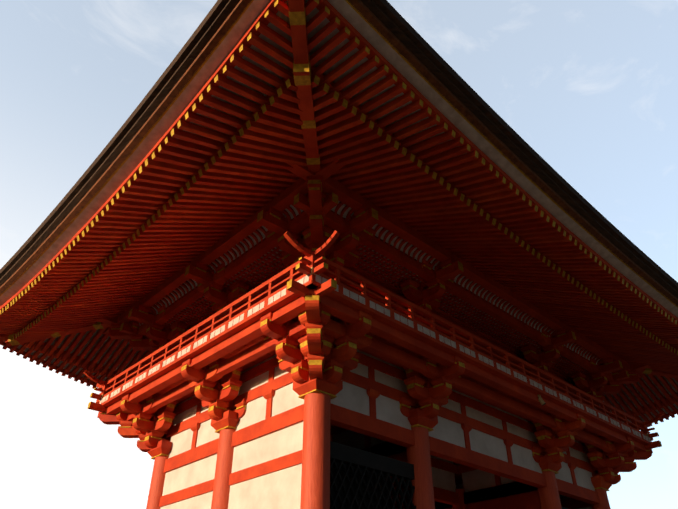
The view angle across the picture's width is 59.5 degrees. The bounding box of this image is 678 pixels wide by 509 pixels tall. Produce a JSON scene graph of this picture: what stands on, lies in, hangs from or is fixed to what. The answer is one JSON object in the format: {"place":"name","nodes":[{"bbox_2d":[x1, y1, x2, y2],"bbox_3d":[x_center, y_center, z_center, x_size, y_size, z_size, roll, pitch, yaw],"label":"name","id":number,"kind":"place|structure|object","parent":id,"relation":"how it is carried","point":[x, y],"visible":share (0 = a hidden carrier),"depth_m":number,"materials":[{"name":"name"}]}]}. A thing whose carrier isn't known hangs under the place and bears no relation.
{"place":"outdoors","nodes":[
{"label":"outdoors","id":0,"kind":"place"},
{"bbox_2d":[0,0,677,508],"label":"sky","id":1,"kind":"structure","parent":0,"point":[591,86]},
{"bbox_2d":[146,392,610,508],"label":"columns","id":2,"kind":"structure","parent":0,"point":[315,484],"depth_m":10.94,"materials":[{"name":"red wood"}]},
{"bbox_2d":[99,289,651,490],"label":"column brackets","id":3,"kind":"object","parent":2,"relation":"on","point":[315,347],"visible":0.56,"depth_m":11.68,"materials":[{"name":"red wood"}]},
{"bbox_2d":[159,351,599,508],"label":"gate walls","id":4,"kind":"structure","parent":0,"point":[481,454],"depth_m":11.76,"materials":[{"name":"beige paint"}]},
{"bbox_2d":[84,230,663,452],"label":"balcony","id":5,"kind":"structure","parent":4,"relation":"on","point":[400,339],"depth_m":11.64,"materials":[{"name":"paint"}]},
{"bbox_2d":[175,265,586,445],"bbox_3d":[1.502,3.495,16.002,10.380,2.555,5.560,28,-43,-34],"label":"slatted panel","id":6,"kind":"object","parent":5,"relation":"on","point":[367,275],"depth_m":14.01,"materials":[{"name":"red wood"}]},
{"bbox_2d":[96,159,649,405],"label":"gate brackets","id":7,"kind":"object","parent":6,"relation":"on","point":[236,263],"visible":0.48,"depth_m":12.91,"materials":[{"name":"red wood"}]},
{"bbox_2d":[0,0,677,425],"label":"rafters","id":8,"kind":"object","parent":7,"relation":"on","point":[178,200],"visible":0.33,"depth_m":10.52,"materials":[{"name":"red wood"}]},
{"bbox_2d":[0,0,677,422],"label":"roof eaves","id":9,"kind":"object","parent":8,"relation":"on","point":[364,28],"visible":0.12,"depth_m":8.99,"materials":[{"name":"red wood"}]},
{"bbox_2d":[0,0,677,305],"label":"roof","id":10,"kind":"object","parent":7,"relation":"attached to","point":[416,50],"visible":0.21,"depth_m":9.17,"materials":[{"name":"brown wood"}]},
{"bbox_2d":[538,394,545,405],"bbox_3d":[4.527,3.251,13.258,0.153,0.256,0.096,-10,-36,15],"label":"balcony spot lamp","id":11,"kind":"object","parent":5,"relation":"attached to","point":[541,400],"visible":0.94,"depth_m":13.22,"materials":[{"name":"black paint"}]}
]}

